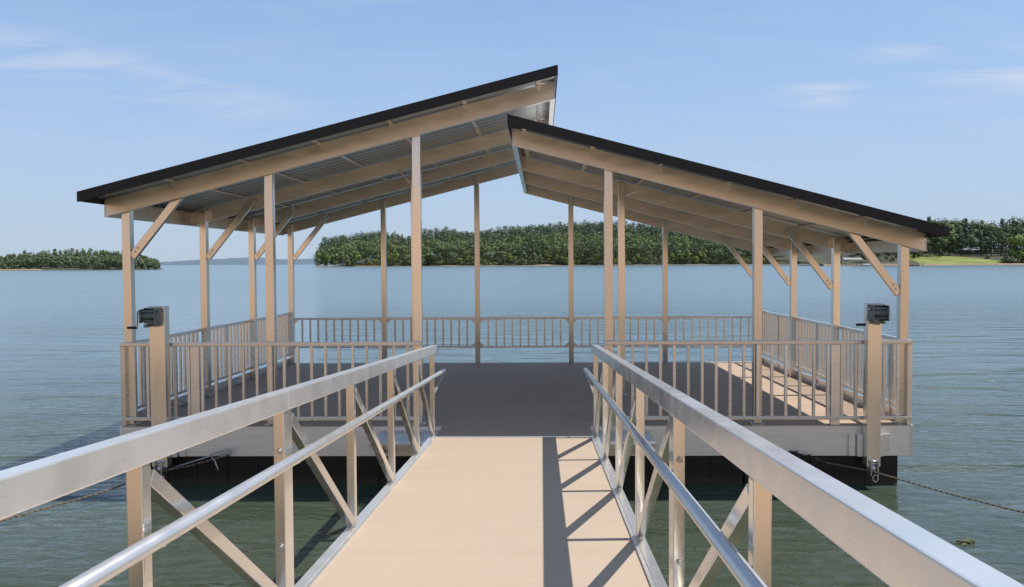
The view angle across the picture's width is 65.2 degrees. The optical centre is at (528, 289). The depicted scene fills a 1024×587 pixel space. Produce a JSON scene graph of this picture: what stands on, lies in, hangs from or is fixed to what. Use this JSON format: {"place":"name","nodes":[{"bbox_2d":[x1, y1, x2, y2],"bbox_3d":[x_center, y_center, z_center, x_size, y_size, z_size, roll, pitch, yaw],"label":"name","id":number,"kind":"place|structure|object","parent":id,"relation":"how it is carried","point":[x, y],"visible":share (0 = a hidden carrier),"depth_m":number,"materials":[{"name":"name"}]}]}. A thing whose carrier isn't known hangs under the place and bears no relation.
{"place":"outdoors","nodes":[
{"label":"outdoors","id":0,"kind":"place"},
{"bbox_2d":[0,269,41,270],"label":"beach","id":1,"kind":"structure","parent":0,"point":[19,269],"depth_m":403.85,"materials":[{"name":"beige sand"}]},
{"bbox_2d":[0,248,161,269],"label":"island","id":2,"kind":"structure","parent":0,"point":[101,259],"depth_m":412.83,"materials":[{"name":"green plant"}]},
{"bbox_2d":[160,257,372,264],"bbox_3d":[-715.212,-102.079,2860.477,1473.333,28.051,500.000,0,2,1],"label":"hills","id":3,"kind":"structure","parent":0,"point":[238,261],"depth_m":2708.39,"materials":[{"name":"green plant"}]},
{"bbox_2d":[0,264,1023,586],"bbox_3d":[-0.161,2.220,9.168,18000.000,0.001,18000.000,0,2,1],"label":"water","id":4,"kind":"structure","parent":0,"point":[60,368],"depth_m":20.52,"materials":[{"name":"blue liquid"}]},
{"bbox_2d":[77,65,948,483],"bbox_3d":[-0.136,0.013,11.898,9.245,4.971,7.202,0,2,1],"label":"covered dock","id":5,"kind":"object","parent":4,"relation":"on","point":[381,161],"visible":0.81,"depth_m":9.17,"materials":[{"name":"wood"}]},
{"bbox_2d":[0,454,229,521],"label":"mooring cable","id":6,"kind":"object","parent":5,"relation":"attached to","point":[51,506],"visible":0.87,"depth_m":8.39,"materials":[{"name":"grey metal"}]},
{"bbox_2d":[165,449,232,472],"bbox_3d":[-3.709,1.934,9.015,0.757,0.259,0.043,0,2,-1],"label":"turnbuckle","id":7,"kind":"object","parent":5,"relation":"attached to","point":[211,455],"visible":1,"depth_m":9.02,"materials":[{"name":"metal"}]},
{"bbox_2d":[0,344,1023,586],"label":"gangway","id":8,"kind":"object","parent":5,"relation":"on","point":[497,511],"visible":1,"depth_m":3.85,"materials":[{"name":"metal"}]},
{"bbox_2d":[789,451,826,469],"bbox_3d":[3.130,1.918,8.933,0.417,0.238,0.143,0,2,1],"label":"rope tangle","id":9,"kind":"object","parent":5,"relation":"hanging from","point":[814,460],"visible":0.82,"depth_m":8.92,"materials":[{"name":"black"}]},
{"bbox_2d":[803,459,1023,513],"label":"mooring cable","id":10,"kind":"object","parent":5,"relation":"attached to","point":[928,487],"visible":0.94,"depth_m":8.38,"materials":[{"name":"black metal"}]},
{"bbox_2d":[840,258,862,265],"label":"dock","id":11,"kind":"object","parent":4,"relation":"on","point":[845,259],"depth_m":425.27,"materials":[{"name":"white wood"}]},
{"bbox_2d":[953,538,975,545],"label":"floating leaves","id":12,"kind":"object","parent":4,"relation":"on","point":[964,542],"visible":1,"depth_m":7.15,"materials":[{"name":"green plant"}]},
{"bbox_2d":[0,0,1023,261],"label":"sky","id":13,"kind":"structure","parent":0,"point":[911,108],"materials":[{"name":"blue"}]},
{"bbox_2d":[337,247,808,265],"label":"headland","id":14,"kind":"structure","parent":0,"point":[684,262],"depth_m":718.29,"materials":[{"name":"green plant"}]},
{"bbox_2d":[325,252,331,262],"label":"shore tree","id":15,"kind":"object","parent":14,"relation":"on","point":[327,256],"visible":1,"depth_m":704.56,"materials":[{"name":"green plant"}]},
{"bbox_2d":[332,254,340,264],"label":"shore tree","id":16,"kind":"object","parent":14,"relation":"on","point":[334,262],"visible":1,"depth_m":705.37,"materials":[{"name":"green plant"}]},
{"bbox_2d":[337,251,344,265],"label":"shore tree","id":17,"kind":"object","parent":14,"relation":"on","point":[341,254],"visible":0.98,"depth_m":708.64,"materials":[{"name":"green plant"}]},
{"bbox_2d":[342,255,349,264],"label":"shore tree","id":18,"kind":"object","parent":14,"relation":"on","point":[346,256],"visible":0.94,"depth_m":707.73,"materials":[{"name":"green plant"}]},
{"bbox_2d":[349,251,356,265],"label":"shore tree","id":19,"kind":"object","parent":14,"relation":"on","point":[352,262],"visible":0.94,"depth_m":698.74,"materials":[{"name":"green plant"}]},
{"bbox_2d":[351,251,360,262],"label":"shore tree","id":20,"kind":"object","parent":14,"relation":"on","point":[356,255],"visible":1,"depth_m":694.70,"materials":[{"name":"green plant"}]},
{"bbox_2d":[390,249,398,265],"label":"shore tree","id":21,"kind":"object","parent":14,"relation":"on","point":[395,254],"visible":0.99,"depth_m":701.17,"materials":[{"name":"green plant"}]},
{"bbox_2d":[402,255,409,265],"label":"shore tree","id":22,"kind":"object","parent":14,"relation":"on","point":[407,262],"visible":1,"depth_m":703.86,"materials":[{"name":"green plant"}]},
{"bbox_2d":[423,252,431,264],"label":"shore tree","id":23,"kind":"object","parent":14,"relation":"on","point":[426,257],"visible":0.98,"depth_m":713.84,"materials":[{"name":"green plant"}]},
{"bbox_2d":[447,251,456,264],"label":"shore tree","id":24,"kind":"object","parent":14,"relation":"on","point":[452,256],"visible":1,"depth_m":706.75,"materials":[{"name":"green plant"}]},
{"bbox_2d":[456,258,462,265],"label":"shore shrub","id":25,"kind":"object","parent":14,"relation":"on","point":[459,260],"visible":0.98,"depth_m":707.07,"materials":[{"name":"green plant"}]},
{"bbox_2d":[497,251,506,263],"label":"shore tree","id":26,"kind":"object","parent":14,"relation":"on","point":[504,254],"visible":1,"depth_m":698.92,"materials":[{"name":"green plant"}]},
{"bbox_2d":[507,253,512,261],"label":"shore tree","id":27,"kind":"object","parent":14,"relation":"on","point":[509,256],"visible":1,"depth_m":698.91,"materials":[{"name":"green plant"}]},
{"bbox_2d":[513,256,518,264],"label":"shore tree","id":28,"kind":"object","parent":14,"relation":"on","point":[515,258],"visible":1,"depth_m":698.19,"materials":[{"name":"green plant"}]},
{"bbox_2d":[520,252,527,263],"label":"shore tree","id":29,"kind":"object","parent":14,"relation":"on","point":[524,255],"visible":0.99,"depth_m":699.34,"materials":[{"name":"green plant"}]},
{"bbox_2d":[315,264,751,266],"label":"shoreline","id":30,"kind":"structure","parent":14,"relation":"attached to","point":[527,265],"depth_m":697.65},
{"bbox_2d":[531,252,537,264],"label":"shore tree","id":31,"kind":"object","parent":14,"relation":"on","point":[533,255],"visible":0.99,"depth_m":696.53,"materials":[{"name":"green plant"}]},
{"bbox_2d":[537,255,542,263],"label":"shore tree","id":32,"kind":"object","parent":14,"relation":"on","point":[540,257],"visible":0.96,"depth_m":703.53,"materials":[{"name":"green plant"}]},
{"bbox_2d":[543,250,551,263],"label":"shore tree","id":33,"kind":"object","parent":14,"relation":"on","point":[547,256],"visible":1,"depth_m":708.91,"materials":[{"name":"green plant"}]},
{"bbox_2d":[579,252,586,263],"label":"shore tree","id":34,"kind":"object","parent":14,"relation":"on","point":[581,254],"visible":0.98,"depth_m":709.35,"materials":[{"name":"green plant"}]},
{"bbox_2d":[594,254,599,263],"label":"shore tree","id":35,"kind":"object","parent":14,"relation":"on","point":[596,258],"visible":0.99,"depth_m":706.35,"materials":[{"name":"green plant"}]},
{"bbox_2d":[312,231,942,265],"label":"leafy wood","id":36,"kind":"object","parent":14,"relation":"on","point":[372,249],"visible":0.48,"depth_m":717.61,"materials":[{"name":"green plant"}]},
{"bbox_2d":[315,219,964,264],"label":"pine wood","id":37,"kind":"object","parent":14,"relation":"on","point":[536,232],"visible":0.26,"depth_m":763.04,"materials":[{"name":"green plant"}]},
{"bbox_2d":[646,255,652,263],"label":"shore tree","id":38,"kind":"object","parent":14,"relation":"on","point":[650,258],"visible":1,"depth_m":696.11,"materials":[{"name":"green plant"}]},
{"bbox_2d":[669,252,675,260],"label":"shore tree","id":39,"kind":"object","parent":14,"relation":"on","point":[671,255],"visible":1,"depth_m":701.92,"materials":[{"name":"green plant"}]},
{"bbox_2d":[673,250,682,262],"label":"shore tree","id":40,"kind":"object","parent":14,"relation":"on","point":[678,253],"visible":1,"depth_m":702.60,"materials":[{"name":"green plant"}]},
{"bbox_2d":[683,249,691,260],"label":"shore tree","id":41,"kind":"object","parent":14,"relation":"on","point":[686,253],"visible":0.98,"depth_m":703.84,"materials":[{"name":"green plant"}]},
{"bbox_2d":[692,256,699,263],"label":"shore shrub","id":42,"kind":"object","parent":14,"relation":"on","point":[694,259],"visible":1,"depth_m":700.69,"materials":[{"name":"green plant"}]},
{"bbox_2d":[696,251,703,260],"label":"shore tree","id":43,"kind":"object","parent":14,"relation":"on","point":[700,256],"visible":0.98,"depth_m":705.42,"materials":[{"name":"green plant"}]},
{"bbox_2d":[700,251,707,262],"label":"shore tree","id":44,"kind":"object","parent":14,"relation":"on","point":[703,257],"visible":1,"depth_m":705.76,"materials":[{"name":"green plant"}]},
{"bbox_2d":[731,257,737,263],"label":"shore shrub","id":45,"kind":"object","parent":14,"relation":"on","point":[734,259],"visible":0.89,"depth_m":704.05,"materials":[{"name":"green plant"}]},
{"bbox_2d":[774,249,1023,265],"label":"woodland floor","id":46,"kind":"structure","parent":0,"point":[821,259],"depth_m":475.28,"materials":[{"name":"green plant"}]},
{"bbox_2d":[883,252,891,260],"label":"oak tree","id":47,"kind":"object","parent":46,"relation":"on","point":[888,253],"visible":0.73,"depth_m":442.37,"materials":[{"name":"green plant"}]},
{"bbox_2d":[919,238,931,256],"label":"oak tree","id":48,"kind":"object","parent":46,"relation":"on","point":[928,243],"visible":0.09,"depth_m":465.79,"materials":[{"name":"green plant"}]},
{"bbox_2d":[924,237,934,255],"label":"oak tree","id":49,"kind":"object","parent":46,"relation":"on","point":[930,248],"visible":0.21,"depth_m":473.22,"materials":[{"name":"green plant"}]},
{"bbox_2d":[931,237,949,254],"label":"oak tree","id":50,"kind":"object","parent":46,"relation":"on","point":[934,240],"visible":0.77,"depth_m":465.34,"materials":[{"name":"green plant"}]},
{"bbox_2d":[939,220,955,252],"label":"oak tree","id":51,"kind":"object","parent":46,"relation":"on","point":[949,229],"visible":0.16,"depth_m":497.66,"materials":[{"name":"green plant"}]},
{"bbox_2d":[941,222,959,250],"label":"oak tree","id":52,"kind":"object","parent":46,"relation":"on","point":[951,230],"visible":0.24,"depth_m":480.06,"materials":[{"name":"green plant"}]},
{"bbox_2d":[945,231,956,255],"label":"oak tree","id":53,"kind":"object","parent":46,"relation":"on","point":[950,238],"visible":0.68,"depth_m":473.02,"materials":[{"name":"green plant"}]},
{"bbox_2d":[948,219,964,248],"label":"oak tree","id":54,"kind":"object","parent":46,"relation":"on","point":[955,224],"visible":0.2,"depth_m":499.95,"materials":[{"name":"green plant"}]},
{"bbox_2d":[952,242,960,255],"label":"oak tree","id":55,"kind":"object","parent":46,"relation":"on","point":[956,247],"visible":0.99,"depth_m":472.96,"materials":[{"name":"green plant"}]},
{"bbox_2d":[956,225,964,244],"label":"pine tree","id":56,"kind":"object","parent":46,"relation":"on","point":[958,229],"visible":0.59,"depth_m":487.58,"materials":[{"name":"green plant"}]},
{"bbox_2d":[958,233,966,255],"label":"pine tree","id":57,"kind":"object","parent":46,"relation":"on","point":[961,239],"visible":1,"depth_m":470.96,"materials":[{"name":"green plant"}]},
{"bbox_2d":[961,219,966,245],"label":"pine tree","id":58,"kind":"object","parent":46,"relation":"on","point":[963,224],"visible":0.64,"depth_m":501.19,"materials":[{"name":"green plant"}]},
{"bbox_2d":[963,233,978,255],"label":"oak tree","id":59,"kind":"object","parent":46,"relation":"on","point":[970,241],"visible":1,"depth_m":470.60,"materials":[{"name":"green plant"}]},
{"bbox_2d":[962,220,979,247],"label":"oak tree","id":60,"kind":"object","parent":46,"relation":"on","point":[972,225],"visible":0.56,"depth_m":498.33,"materials":[{"name":"green plant"}]},
{"bbox_2d":[958,247,983,254],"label":"house","id":61,"kind":"structure","parent":46,"relation":"on","point":[976,250],"depth_m":481.23,"materials":[{"name":"white glass"}]},
{"bbox_2d":[966,229,975,247],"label":"pine tree","id":62,"kind":"object","parent":46,"relation":"on","point":[971,231],"visible":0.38,"depth_m":484.54,"materials":[{"name":"green plant"}]},
{"bbox_2d":[978,232,983,254],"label":"pine tree","id":63,"kind":"object","parent":46,"relation":"on","point":[980,240],"visible":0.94,"depth_m":474.56,"materials":[{"name":"green plant"}]},
{"bbox_2d":[975,222,989,249],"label":"oak tree","id":64,"kind":"object","parent":46,"relation":"on","point":[982,226],"visible":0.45,"depth_m":503.09,"materials":[{"name":"green plant"}]},
{"bbox_2d":[979,243,988,255],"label":"oak tree","id":65,"kind":"object","parent":46,"relation":"on","point":[983,246],"visible":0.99,"depth_m":470.72,"materials":[{"name":"green plant"}]},
{"bbox_2d":[983,236,991,253],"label":"oak tree","id":66,"kind":"object","parent":46,"relation":"on","point":[986,242],"visible":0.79,"depth_m":472.05,"materials":[{"name":"green plant"}]},
{"bbox_2d":[981,224,999,249],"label":"oak tree","id":67,"kind":"object","parent":46,"relation":"on","point":[988,230],"visible":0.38,"depth_m":498.58,"materials":[{"name":"green plant"}]},
{"bbox_2d":[985,232,997,255],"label":"pine tree","id":68,"kind":"object","parent":46,"relation":"on","point":[990,245],"visible":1,"depth_m":468.02,"materials":[{"name":"green plant"}]},
{"bbox_2d":[985,221,999,248],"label":"oak tree","id":69,"kind":"object","parent":46,"relation":"on","point":[991,224],"visible":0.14,"depth_m":508.60,"materials":[{"name":"green plant"}]},
{"bbox_2d":[988,228,997,252],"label":"pine tree","id":70,"kind":"object","parent":46,"relation":"on","point":[994,231],"visible":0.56,"depth_m":484.24,"materials":[{"name":"green plant"}]},
{"bbox_2d":[990,225,1006,252],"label":"oak tree","id":71,"kind":"object","parent":46,"relation":"on","point":[999,229],"visible":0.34,"depth_m":494.17,"materials":[{"name":"green plant"}]},
{"bbox_2d":[994,231,1009,255],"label":"oak tree","id":72,"kind":"object","parent":46,"relation":"on","point":[1003,240],"visible":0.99,"depth_m":467.65,"materials":[{"name":"green plant"}]},
{"bbox_2d":[998,218,1005,228],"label":"pine tree","id":73,"kind":"object","parent":46,"relation":"on","point":[1002,222],"visible":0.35,"depth_m":519.22,"materials":[{"name":"green plant"}]},
{"bbox_2d":[997,224,1012,248],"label":"oak tree","id":74,"kind":"object","parent":46,"relation":"on","point":[1009,226],"visible":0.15,"depth_m":495.53,"materials":[{"name":"green plant"}]},
{"bbox_2d":[1001,222,1009,253],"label":"pine tree","id":75,"kind":"object","parent":46,"relation":"on","point":[1006,226],"visible":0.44,"depth_m":488.04,"materials":[{"name":"green plant"}]},
{"bbox_2d":[1005,233,1014,254],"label":"oak tree","id":76,"kind":"object","parent":46,"relation":"on","point":[1009,248],"visible":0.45,"depth_m":474.91,"materials":[{"name":"green plant"}]},
{"bbox_2d":[1007,226,1022,249],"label":"oak tree","id":77,"kind":"object","parent":46,"relation":"on","point":[1012,230],"visible":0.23,"depth_m":483.70,"materials":[{"name":"green plant"}]},
{"bbox_2d":[1007,234,1023,261],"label":"bright tree","id":78,"kind":"object","parent":46,"relation":"on","point":[1013,253],"visible":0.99,"depth_m":429.63,"materials":[{"name":"green plant"}]},
{"bbox_2d":[1007,216,1023,247],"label":"oak tree","id":79,"kind":"object","parent":46,"relation":"on","point":[1013,221],"visible":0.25,"depth_m":510.77,"materials":[{"name":"green plant"}]},
{"bbox_2d":[1010,226,1023,252],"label":"oak tree","id":80,"kind":"object","parent":46,"relation":"on","point":[1018,232],"visible":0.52,"depth_m":469.13,"materials":[{"name":"green plant"}]},
{"bbox_2d":[1013,221,1020,252],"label":"pine tree","id":81,"kind":"object","parent":46,"relation":"on","point":[1016,223],"visible":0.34,"depth_m":496.91,"materials":[{"name":"green plant"}]},
{"bbox_2d":[819,263,1023,265],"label":"bank","id":82,"kind":"structure","parent":0,"point":[938,264],"depth_m":426.06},
{"bbox_2d":[1000,256,1009,262],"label":"waterside shrub","id":83,"kind":"object","parent":82,"relation":"on","point":[1006,259],"visible":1,"depth_m":429.05,"materials":[{"name":"green plant"}]},
{"bbox_2d":[909,255,1004,263],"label":"lawn","id":84,"kind":"structure","parent":0,"point":[931,259],"depth_m":441.78,"materials":[{"name":"green plant"}]},
{"bbox_2d":[932,238,947,256],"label":"oak tree","id":85,"kind":"object","parent":84,"relation":"on","point":[939,245],"visible":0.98,"depth_m":464.74,"materials":[{"name":"green plant"}]}
]}

